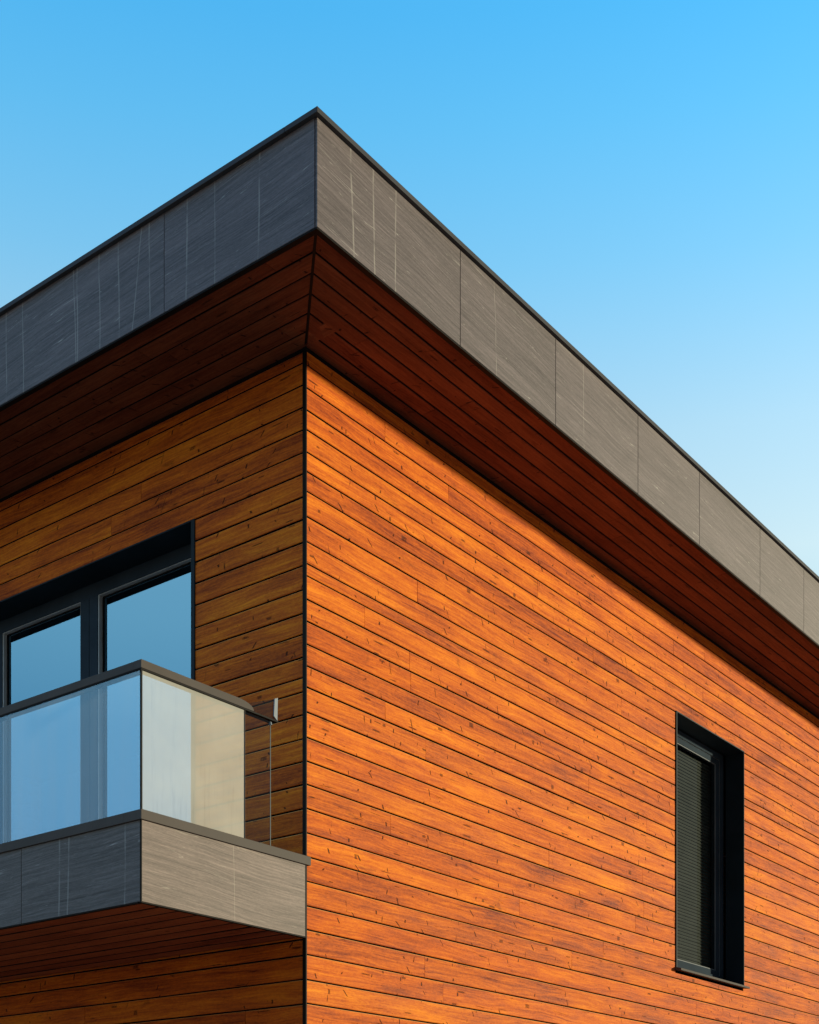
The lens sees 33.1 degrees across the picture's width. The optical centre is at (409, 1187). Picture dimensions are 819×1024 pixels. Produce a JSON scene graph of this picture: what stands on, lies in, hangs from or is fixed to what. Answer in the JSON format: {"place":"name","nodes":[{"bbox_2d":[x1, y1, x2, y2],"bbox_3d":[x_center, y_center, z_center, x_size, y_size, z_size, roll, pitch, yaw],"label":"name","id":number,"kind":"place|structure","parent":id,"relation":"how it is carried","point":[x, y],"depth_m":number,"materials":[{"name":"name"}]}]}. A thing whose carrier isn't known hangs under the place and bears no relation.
{"place":"outdoors","nodes":[
{"label":"outdoors","id":0,"kind":"place"},
{"bbox_2d":[0,106,818,1023],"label":"house","id":1,"kind":"structure","parent":0,"point":[408,608],"depth_m":11.14,"materials":[{"name":"brown wood"}]},
{"bbox_2d":[0,519,197,843],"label":"window","id":2,"kind":"structure","parent":1,"relation":"in","point":[76,760],"depth_m":11.79,"materials":[{"name":"glass"}]},
{"bbox_2d":[673,711,749,988],"bbox_3d":[3.246,-3.689,15.417,0.424,2.764,1.754,0,0,38],"label":"window","id":3,"kind":"structure","parent":1,"relation":"in","point":[713,973],"depth_m":16.00,"materials":[{"name":"metal"}]},
{"bbox_2d":[0,0,818,575],"label":"sky","id":4,"kind":"structure","parent":0,"point":[643,175],"materials":[{"name":"blue"}]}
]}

